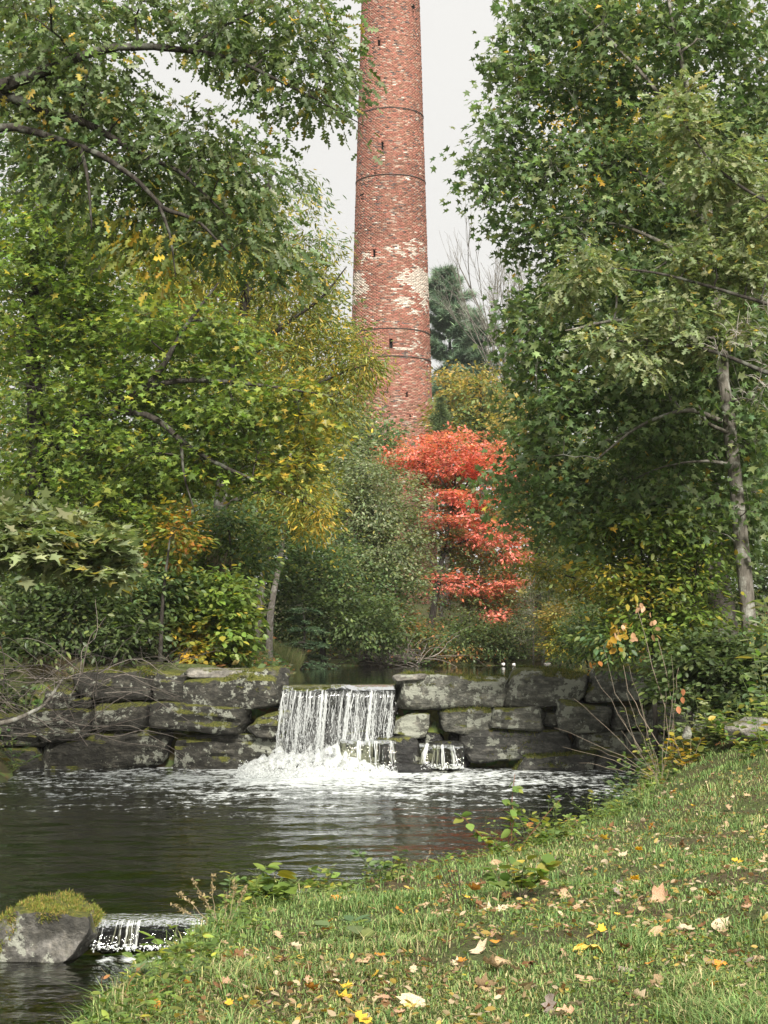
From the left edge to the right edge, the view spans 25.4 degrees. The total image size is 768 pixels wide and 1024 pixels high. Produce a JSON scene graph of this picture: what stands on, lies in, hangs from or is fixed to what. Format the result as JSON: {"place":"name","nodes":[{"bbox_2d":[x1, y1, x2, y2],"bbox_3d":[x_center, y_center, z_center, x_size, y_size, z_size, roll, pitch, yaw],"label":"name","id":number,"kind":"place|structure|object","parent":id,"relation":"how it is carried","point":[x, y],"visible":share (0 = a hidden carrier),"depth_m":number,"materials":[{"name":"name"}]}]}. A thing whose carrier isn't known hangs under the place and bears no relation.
{"place":"outdoors","nodes":[
{"label":"outdoors","id":0,"kind":"place"},
{"bbox_2d":[0,955,159,1023],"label":"stream water","id":1,"kind":"structure","parent":0,"point":[30,992],"depth_m":10.50,"materials":[{"name":"liquid"}]},
{"bbox_2d":[0,767,646,927],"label":"pool water","id":2,"kind":"structure","parent":0,"point":[138,840],"depth_m":18.41,"materials":[{"name":"liquid"}]},
{"bbox_2d":[0,888,105,962],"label":"mossy boulder","id":3,"kind":"object","parent":2,"relation":"in","point":[60,927],"visible":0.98,"depth_m":11.35,"materials":[{"name":"grey stone"}]},
{"bbox_2d":[93,922,136,953],"bbox_3d":[-1.862,2.944,11.928,0.357,0.266,0.518,1,-6,1],"label":"sill rock","id":4,"kind":"object","parent":2,"relation":"in","point":[120,937],"visible":0.47,"depth_m":11.70,"materials":[{"name":"stone"}]},
{"bbox_2d":[129,927,179,954],"bbox_3d":[-1.581,2.956,11.947,0.376,0.285,0.519,3,-4,3],"label":"sill rock","id":5,"kind":"object","parent":2,"relation":"in","point":[140,936],"visible":0.25,"depth_m":11.72,"materials":[{"name":"stone"}]},
{"bbox_2d":[91,913,229,952],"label":"little cascade","id":6,"kind":"object","parent":2,"relation":"on","point":[148,919],"visible":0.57,"depth_m":11.66,"materials":[{"name":"white liquid"}]},
{"bbox_2d":[370,735,419,766],"bbox_3d":[0.196,3.727,26.378,0.805,0.545,0.511,3,-5,0],"label":"wet ledge rock","id":7,"kind":"object","parent":2,"relation":"on","point":[405,748],"visible":0.62,"depth_m":26.17,"materials":[{"name":"stone"}]},
{"bbox_2d":[339,739,395,768],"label":"ledge cascade","id":8,"kind":"object","parent":7,"relation":"on","point":[366,741],"visible":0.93,"depth_m":26.02,"materials":[{"name":"white liquid"}]},
{"bbox_2d":[383,761,433,772],"bbox_3d":[0.372,3.888,25.972,0.772,0.190,0.420,1,-5,3],"label":"flat rock","id":9,"kind":"object","parent":2,"relation":"in","point":[407,767],"visible":0.89,"depth_m":25.80,"materials":[{"name":"stone"}]},
{"bbox_2d":[419,740,465,770],"bbox_3d":[0.885,3.774,26.356,0.756,0.486,0.581,-2,-7,2],"label":"cascade rock","id":10,"kind":"object","parent":2,"relation":"on","point":[440,756],"visible":0.69,"depth_m":26.10,"materials":[{"name":"stone"}]},
{"bbox_2d":[419,743,463,769],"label":"side cascade","id":11,"kind":"object","parent":10,"relation":"on","point":[449,746],"visible":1,"depth_m":26.02,"materials":[{"name":"white liquid"}]},
{"bbox_2d":[0,591,767,1023],"bbox_3d":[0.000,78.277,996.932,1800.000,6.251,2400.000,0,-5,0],"label":"ground","id":12,"kind":"structure","parent":0,"point":[400,883],"depth_m":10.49,"materials":[{"name":"plant"}]},
{"bbox_2d":[0,738,41,771],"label":"bank fern","id":13,"kind":"object","parent":12,"relation":"on","point":[17,755],"visible":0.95,"depth_m":25.79,"materials":[{"name":"green plant"}]},
{"bbox_2d":[0,486,156,599],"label":"tree foliage","id":14,"kind":"object","parent":12,"relation":"on","point":[57,541],"visible":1,"depth_m":17.58,"materials":[{"name":"green plant"}]},
{"bbox_2d":[0,547,210,747],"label":"dark thicket","id":15,"kind":"object","parent":12,"relation":"on","point":[51,601],"visible":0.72,"depth_m":27.32,"materials":[{"name":"green plant"}]},
{"bbox_2d":[0,599,251,775],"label":"bare thicket","id":16,"kind":"object","parent":12,"relation":"on","point":[63,718],"visible":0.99,"depth_m":25.82,"materials":[{"name":"plant"}]},
{"bbox_2d":[0,676,64,725],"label":"branch","id":17,"kind":"object","parent":16,"relation":"on","point":[15,719],"visible":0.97,"depth_m":25.28,"materials":[{"name":"grey plant"}]},
{"bbox_2d":[0,0,274,621],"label":"backdrop tree","id":18,"kind":"object","parent":12,"relation":"on","point":[3,186],"visible":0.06,"depth_m":52.11,"materials":[{"name":"green plant"}]},
{"bbox_2d":[101,959,198,996],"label":"ivy clump","id":19,"kind":"object","parent":12,"relation":"on","point":[139,965],"visible":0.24,"depth_m":7.68,"materials":[{"name":"green plant"}]},
{"bbox_2d":[122,919,194,966],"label":"green weed","id":20,"kind":"object","parent":12,"relation":"on","point":[174,948],"visible":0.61,"depth_m":8.41,"materials":[{"name":"green plant"}]},
{"bbox_2d":[114,492,219,661],"bbox_3d":[-3.570,1.125,28.048,1.750,2.842,2.553,0,-5,0],"label":"orange sapling","id":21,"kind":"object","parent":12,"relation":"on","point":[177,535],"visible":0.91,"depth_m":27.88,"materials":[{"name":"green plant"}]},
{"bbox_2d":[0,161,363,641],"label":"maple","id":22,"kind":"object","parent":12,"relation":"on","point":[249,410],"visible":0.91,"depth_m":28.49,"materials":[{"name":"green plant"}]},
{"bbox_2d":[71,474,297,599],"bbox_3d":[-4.003,1.161,33.563,4.586,3.818,3.110,0,-5,0],"label":"understory tree","id":23,"kind":"object","parent":12,"relation":"on","point":[229,523],"visible":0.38,"depth_m":33.22,"materials":[{"name":"green plant"}]},
{"bbox_2d":[0,0,387,320],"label":"overhanging oak","id":24,"kind":"object","parent":12,"relation":"on","point":[48,80],"visible":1,"depth_m":16.47,"materials":[{"name":"green plant"}]},
{"bbox_2d":[50,133,345,523],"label":"backdrop tree","id":25,"kind":"object","parent":12,"relation":"on","point":[176,361],"visible":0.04,"depth_m":56.15,"materials":[{"name":"green plant"}]},
{"bbox_2d":[128,546,272,667],"bbox_3d":[-3.342,1.713,29.005,2.951,2.355,2.645,0,-5,0],"label":"bank shrub","id":26,"kind":"object","parent":12,"relation":"on","point":[229,612],"visible":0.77,"depth_m":28.39,"materials":[{"name":"green plant"}]},
{"bbox_2d":[170,873,247,926],"bbox_3d":[-0.969,2.179,9.474,0.427,0.352,0.122,0,-5,0],"label":"seed stalk","id":27,"kind":"object","parent":12,"relation":"on","point":[203,897],"visible":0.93,"depth_m":9.47,"materials":[{"name":"brown plant"}]},
{"bbox_2d":[192,545,262,627],"bbox_3d":[-2.902,1.758,31.471,1.459,2.350,2.115,0,-5,0],"label":"brown shrub","id":28,"kind":"object","parent":12,"relation":"on","point":[214,561],"visible":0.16,"depth_m":31.53,"materials":[{"name":"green plant"}]},
{"bbox_2d":[220,867,266,903],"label":"fringe weed","id":29,"kind":"object","parent":12,"relation":"on","point":[256,884],"visible":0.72,"depth_m":10.27,"materials":[{"name":"green plant"}]},
{"bbox_2d":[219,871,269,906],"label":"fringe weed","id":30,"kind":"object","parent":12,"relation":"on","point":[225,883],"visible":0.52,"depth_m":10.22,"materials":[{"name":"green plant"}]},
{"bbox_2d":[112,154,402,569],"bbox_3d":[-2.743,-2.200,36.257,6.320,10.767,4.871,0,-5,0],"label":"chestnut tree","id":31,"kind":"object","parent":12,"relation":"on","point":[307,348],"visible":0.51,"depth_m":36.06,"materials":[{"name":"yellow plant"}]},
{"bbox_2d":[191,424,336,641],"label":"slim tree","id":32,"kind":"object","parent":12,"relation":"on","point":[261,601],"visible":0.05,"depth_m":44.41,"materials":[{"name":"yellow plant"}]},
{"bbox_2d":[239,859,297,904],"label":"bright weed","id":33,"kind":"object","parent":12,"relation":"on","point":[290,886],"visible":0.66,"depth_m":10.38,"materials":[{"name":"green plant"}]},
{"bbox_2d":[252,639,309,669],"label":"shore grass","id":34,"kind":"structure","parent":12,"relation":"on","point":[292,658],"depth_m":44.24,"materials":[{"name":"plant"}]},
{"bbox_2d":[230,439,357,659],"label":"slim tree","id":35,"kind":"object","parent":12,"relation":"on","point":[270,617],"visible":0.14,"depth_m":43.92,"materials":[{"name":"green plant"}]},
{"bbox_2d":[208,268,397,637],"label":"backdrop tree","id":36,"kind":"object","parent":12,"relation":"on","point":[342,295],"visible":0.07,"depth_m":62.30,"materials":[{"name":"green plant"}]},
{"bbox_2d":[278,605,340,669],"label":"young hemlock","id":37,"kind":"object","parent":12,"relation":"on","point":[298,610],"visible":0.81,"depth_m":45.79,"materials":[{"name":"green plant"}]},
{"bbox_2d":[295,865,339,896],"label":"fringe weed","id":38,"kind":"object","parent":12,"relation":"on","point":[308,881],"visible":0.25,"depth_m":11.62,"materials":[{"name":"green plant"}]},
{"bbox_2d":[308,863,348,894],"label":"fringe weed","id":39,"kind":"object","parent":12,"relation":"on","point":[313,868],"visible":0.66,"depth_m":11.27,"materials":[{"name":"green plant"}]},
{"bbox_2d":[243,514,431,667],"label":"shore tree","id":40,"kind":"object","parent":12,"relation":"on","point":[323,594],"visible":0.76,"depth_m":48.28,"materials":[{"name":"green plant"}]},
{"bbox_2d":[314,915,375,939],"bbox_3d":[-0.186,2.179,8.880,0.362,0.166,0.214,-3,-6,36],"label":"broad dock","id":41,"kind":"object","parent":12,"relation":"on","point":[360,929],"visible":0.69,"depth_m":8.86,"materials":[{"name":"green plant"}]},
{"bbox_2d":[0,662,705,770],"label":"stone dam","id":42,"kind":"structure","parent":12,"relation":"on","point":[487,719],"depth_m":26.67,"materials":[{"name":"grey stone"}]},
{"bbox_2d":[64,634,221,673],"bbox_3d":[-4.032,2.306,27.457,2.966,0.929,1.438,0,-5,0],"label":"bare thicket","id":43,"kind":"object","parent":42,"relation":"on","point":[141,652],"visible":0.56,"depth_m":27.26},
{"bbox_2d":[233,684,398,778],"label":"waterfall","id":44,"kind":"structure","parent":42,"relation":"on","point":[326,690],"depth_m":25.99,"materials":[{"name":"liquid"}]},
{"bbox_2d":[350,1009,371,1022],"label":"fallen leaf","id":45,"kind":"object","parent":12,"relation":"on","point":[359,1015],"visible":1,"depth_m":6.85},
{"bbox_2d":[279,438,450,665],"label":"willow tree","id":46,"kind":"object","parent":12,"relation":"on","point":[387,554],"visible":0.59,"depth_m":52.34,"materials":[{"name":"green plant"}]},
{"bbox_2d":[306,378,428,594],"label":"mixed tree","id":47,"kind":"object","parent":12,"relation":"on","point":[378,434],"visible":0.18,"depth_m":79.59,"materials":[{"name":"green plant"}]},
{"bbox_2d":[350,846,407,883],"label":"fringe weed","id":48,"kind":"object","parent":12,"relation":"on","point":[374,862],"visible":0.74,"depth_m":12.08,"materials":[{"name":"green plant"}]},
{"bbox_2d":[0,610,767,767],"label":"undergrowth","id":49,"kind":"object","parent":12,"relation":"on","point":[273,661],"visible":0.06,"depth_m":40.92,"materials":[{"name":"green plant"}]},
{"bbox_2d":[0,300,767,598],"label":"wood","id":50,"kind":"object","parent":12,"relation":"on","point":[501,515],"visible":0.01,"depth_m":106.98,"materials":[{"name":"green plant"}]},
{"bbox_2d":[345,0,438,603],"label":"brick chimney","id":51,"kind":"object","parent":12,"relation":"on","point":[390,277],"visible":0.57,"depth_m":94.94,"materials":[{"name":"brick"}]},
{"bbox_2d":[379,856,408,879],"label":"fringe weed","id":52,"kind":"object","parent":12,"relation":"on","point":[397,864],"visible":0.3,"depth_m":12.51,"materials":[{"name":"green plant"}]},
{"bbox_2d":[312,620,486,666],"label":"driftwood brush","id":53,"kind":"object","parent":12,"relation":"on","point":[380,663],"visible":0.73,"depth_m":50.49,"materials":[{"name":"wood"}]},
{"bbox_2d":[354,595,462,665],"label":"shore shrub","id":54,"kind":"object","parent":12,"relation":"on","point":[427,633],"visible":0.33,"depth_m":52.00,"materials":[{"name":"green plant"}]},
{"bbox_2d":[396,993,428,1007],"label":"fallen leaf","id":55,"kind":"object","parent":12,"relation":"on","point":[413,998],"visible":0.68,"depth_m":7.12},
{"bbox_2d":[61,739,767,1023],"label":"clover","id":56,"kind":"object","parent":12,"relation":"on","point":[107,1011],"visible":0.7,"depth_m":8.00,"materials":[{"name":"green plant"}]},
{"bbox_2d":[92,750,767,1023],"bbox_3d":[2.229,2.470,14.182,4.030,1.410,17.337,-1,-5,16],"label":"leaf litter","id":57,"kind":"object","parent":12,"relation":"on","point":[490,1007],"visible":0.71,"depth_m":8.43,"materials":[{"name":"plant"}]},
{"bbox_2d":[419,393,454,616],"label":"dark spruce","id":58,"kind":"object","parent":12,"relation":"on","point":[441,418],"visible":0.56,"depth_m":80.42,"materials":[{"name":"green plant"}]},
{"bbox_2d":[407,359,479,609],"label":"golden tree","id":59,"kind":"object","parent":12,"relation":"on","point":[440,380],"visible":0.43,"depth_m":86.38,"materials":[{"name":"yellow plant"}]},
{"bbox_2d":[432,847,464,901],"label":"dark stem weed","id":60,"kind":"object","parent":12,"relation":"on","point":[447,883],"visible":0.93,"depth_m":10.20,"materials":[{"name":"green plant"}]},
{"bbox_2d":[370,421,546,647],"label":"red maple","id":61,"kind":"object","parent":12,"relation":"on","point":[450,472],"visible":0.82,"depth_m":55.82,"materials":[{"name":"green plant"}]},
{"bbox_2d":[428,260,492,591],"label":"white pine","id":62,"kind":"object","parent":12,"relation":"on","point":[442,321],"visible":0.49,"depth_m":112.46,"materials":[{"name":"green plant"}]},
{"bbox_2d":[424,358,522,610],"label":"golden tree","id":63,"kind":"object","parent":12,"relation":"on","point":[482,407],"visible":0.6,"depth_m":84.07,"materials":[{"name":"yellow plant"}]},
{"bbox_2d":[469,938,486,953],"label":"fallen leaf","id":64,"kind":"object","parent":12,"relation":"on","point":[480,947],"visible":1,"depth_m":8.09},
{"bbox_2d":[448,312,510,579],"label":"white pine","id":65,"kind":"object","parent":12,"relation":"on","point":[475,354],"visible":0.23,"depth_m":108.67,"materials":[{"name":"green plant"}]},
{"bbox_2d":[416,604,546,665],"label":"shore shrub","id":66,"kind":"object","parent":12,"relation":"on","point":[499,648],"visible":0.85,"depth_m":53.88,"materials":[{"name":"green plant"}]},
{"bbox_2d":[471,972,497,987],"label":"fallen leaf","id":67,"kind":"object","parent":12,"relation":"on","point":[481,982],"visible":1,"depth_m":7.27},
{"bbox_2d":[429,231,552,590],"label":"bare tree","id":68,"kind":"object","parent":12,"relation":"on","point":[481,319],"visible":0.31,"depth_m":100.53,"materials":[{"name":"grey plant"}]},
{"bbox_2d":[483,954,511,966],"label":"fallen leaf","id":69,"kind":"object","parent":12,"relation":"on","point":[491,960],"visible":1,"depth_m":7.57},
{"bbox_2d":[485,840,515,857],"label":"fringe weed","id":70,"kind":"object","parent":12,"relation":"on","point":[504,848],"visible":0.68,"depth_m":13.49,"materials":[{"name":"green plant"}]},
{"bbox_2d":[453,775,560,851],"bbox_3d":[1.049,2.651,14.475,0.931,0.835,0.326,0,-5,0],"label":"bank sapling","id":71,"kind":"object","parent":12,"relation":"on","point":[505,832],"visible":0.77,"depth_m":14.46,"materials":[{"name":"green plant"}]},
{"bbox_2d":[430,196,594,591],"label":"bare tree","id":72,"kind":"object","parent":12,"relation":"on","point":[496,291],"visible":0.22,"depth_m":105.76,"materials":[{"name":"grey plant"}]},
{"bbox_2d":[480,853,575,901],"bbox_3d":[0.851,2.183,10.139,0.574,0.316,0.263,0,-5,0],"label":"broad weed","id":73,"kind":"object","parent":12,"relation":"on","point":[542,870],"visible":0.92,"depth_m":10.13,"materials":[{"name":"green plant"}]},
{"bbox_2d":[499,558,571,665],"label":"grey shrub","id":74,"kind":"object","parent":12,"relation":"on","point":[527,641],"visible":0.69,"depth_m":52.80,"materials":[{"name":"green plant"}]},
{"bbox_2d":[476,381,615,620],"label":"golden tree","id":75,"kind":"object","parent":12,"relation":"on","point":[543,543],"visible":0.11,"depth_m":73.79,"materials":[{"name":"green plant"}]},
{"bbox_2d":[541,991,555,1012],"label":"fallen leaf","id":76,"kind":"object","parent":12,"relation":"on","point":[549,998],"visible":0.92,"depth_m":6.76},
{"bbox_2d":[512,815,585,850],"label":"fringe weed","id":77,"kind":"object","parent":12,"relation":"on","point":[549,830],"visible":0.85,"depth_m":14.23,"materials":[{"name":"green plant"}]},
{"bbox_2d":[522,791,577,839],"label":"fringe weed","id":78,"kind":"object","parent":12,"relation":"on","point":[558,827],"visible":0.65,"depth_m":14.81,"materials":[{"name":"green plant"}]},
{"bbox_2d":[524,600,584,666],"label":"yellow shrub","id":79,"kind":"object","parent":12,"relation":"on","point":[547,613],"visible":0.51,"depth_m":50.70,"materials":[{"name":"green plant"}]},
{"bbox_2d":[549,800,573,840],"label":"fringe weed","id":80,"kind":"object","parent":12,"relation":"on","point":[556,824],"visible":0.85,"depth_m":14.68,"materials":[{"name":"green plant"}]},
{"bbox_2d":[501,547,650,657],"bbox_3d":[3.587,1.810,32.924,2.443,2.404,2.318,4,-6,-45],"label":"leaning sapling","id":81,"kind":"object","parent":12,"relation":"on","point":[535,563],"visible":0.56,"depth_m":32.88,"materials":[{"name":"green plant"}]},
{"bbox_2d":[544,585,642,669],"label":"round bush","id":82,"kind":"object","parent":12,"relation":"on","point":[570,626],"visible":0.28,"depth_m":41.71,"materials":[{"name":"green plant"}]},
{"bbox_2d":[430,0,767,715],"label":"maple","id":83,"kind":"object","parent":12,"relation":"on","point":[561,401],"visible":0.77,"depth_m":24.56,"materials":[{"name":"green plant"}]},
{"bbox_2d":[556,647,674,780],"bbox_3d":[2.803,2.448,20.771,1.455,1.663,0.562,0,-5,6],"label":"bare shrub","id":84,"kind":"object","parent":12,"relation":"on","point":[646,772],"visible":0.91,"depth_m":20.56,"materials":[{"name":"brown plant"}]},
{"bbox_2d":[522,0,709,618],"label":"backdrop tree","id":85,"kind":"object","parent":12,"relation":"on","point":[634,120],"visible":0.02,"depth_m":56.61,"materials":[{"name":"green plant"}]},
{"bbox_2d":[588,775,650,802],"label":"leafy weed","id":86,"kind":"object","parent":12,"relation":"on","point":[610,791],"visible":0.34,"depth_m":19.25,"materials":[{"name":"green plant"}]},
{"bbox_2d":[606,751,659,795],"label":"leafy weed","id":87,"kind":"object","parent":12,"relation":"on","point":[624,777],"visible":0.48,"depth_m":20.90,"materials":[{"name":"green plant"}]},
{"bbox_2d":[588,603,684,766],"bbox_3d":[3.122,2.103,19.965,1.024,2.086,4.062,-1,-5,14],"label":"tall sapling","id":88,"kind":"object","parent":12,"relation":"on","point":[612,640],"visible":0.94,"depth_m":18.27,"materials":[{"name":"brown plant"}]},
{"bbox_2d":[529,84,767,635],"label":"backdrop tree","id":89,"kind":"object","parent":12,"relation":"on","point":[758,579],"visible":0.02,"depth_m":49.67,"materials":[{"name":"green plant"}]},
{"bbox_2d":[531,67,767,395],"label":"pale oak","id":90,"kind":"object","parent":12,"relation":"on","point":[732,178],"visible":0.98,"depth_m":21.12,"materials":[{"name":"green plant"}]},
{"bbox_2d":[558,496,762,757],"bbox_3d":[3.922,1.734,24.291,2.853,3.954,2.483,0,-5,0],"label":"understory bush","id":91,"kind":"object","parent":12,"relation":"on","point":[652,544],"visible":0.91,"depth_m":24.01,"materials":[{"name":"green plant"}]},
{"bbox_2d":[649,883,671,902],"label":"fallen leaf","id":92,"kind":"object","parent":12,"relation":"on","point":[656,892],"visible":0.78,"depth_m":9.68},
{"bbox_2d":[648,696,705,739],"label":"leafy weed","id":93,"kind":"object","parent":12,"relation":"on","point":[694,717],"visible":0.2,"depth_m":25.60,"materials":[{"name":"green plant"}]},
{"bbox_2d":[594,175,767,640],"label":"dark trunk tree","id":94,"kind":"object","parent":12,"relation":"on","point":[721,597],"visible":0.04,"depth_m":30.80,"materials":[{"name":"green plant"}]},
{"bbox_2d":[658,732,706,767],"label":"leafy weed","id":95,"kind":"object","parent":12,"relation":"on","point":[690,756],"visible":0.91,"depth_m":20.95,"materials":[{"name":"green plant"}]},
{"bbox_2d":[632,616,767,748],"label":"shade bush","id":96,"kind":"object","parent":12,"relation":"on","point":[707,664],"visible":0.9,"depth_m":21.99,"materials":[{"name":"green plant"}]},
{"bbox_2d":[653,689,747,760],"bbox_3d":[3.945,2.648,21.157,1.206,0.906,0.408,0,-5,0],"label":"leafy weed","id":97,"kind":"object","parent":12,"relation":"on","point":[703,708],"visible":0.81,"depth_m":21.12,"materials":[{"name":"green plant"}]},
{"bbox_2d":[711,917,729,929],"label":"fallen leaf","id":98,"kind":"object","parent":12,"relation":"on","point":[714,925],"visible":0.84,"depth_m":8.58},
{"bbox_2d":[698,700,767,745],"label":"leafy weed","id":99,"kind":"object","parent":12,"relation":"on","point":[712,719],"visible":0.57,"depth_m":20.89,"materials":[{"name":"green plant"}]},
{"bbox_2d":[702,291,767,409],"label":"dead branch tree","id":100,"kind":"object","parent":12,"relation":"on","point":[761,382],"visible":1,"depth_m":19.56,"materials":[{"name":"green plant"}]},
{"bbox_2d":[716,716,767,757],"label":"leafy weed","id":101,"kind":"object","parent":12,"relation":"on","point":[741,744],"visible":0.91,"depth_m":19.55,"materials":[{"name":"green plant"}]},
{"bbox_2d":[724,717,767,745],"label":"pale boulder","id":102,"kind":"object","parent":12,"relation":"on","point":[744,731],"visible":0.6,"depth_m":20.61,"materials":[{"name":"stone"}]},
{"bbox_2d":[736,597,767,713],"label":"edge sapling","id":103,"kind":"object","parent":12,"relation":"on","point":[763,649],"visible":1,"depth_m":12.91,"materials":[{"name":"green plant"}]},
{"bbox_2d":[739,650,767,773],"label":"edge sapling","id":104,"kind":"object","parent":12,"relation":"on","point":[750,689],"visible":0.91,"depth_m":14.38,"materials":[{"name":"green plant"}]},
{"bbox_2d":[0,0,767,591],"label":"sky","id":105,"kind":"structure","parent":0,"point":[448,40],"materials":[{"name":"white"}]},
{"bbox_2d":[289,666,591,683],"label":"pond water","id":106,"kind":"structure","parent":0,"point":[356,675],"depth_m":39.47,"materials":[{"name":"liquid"}]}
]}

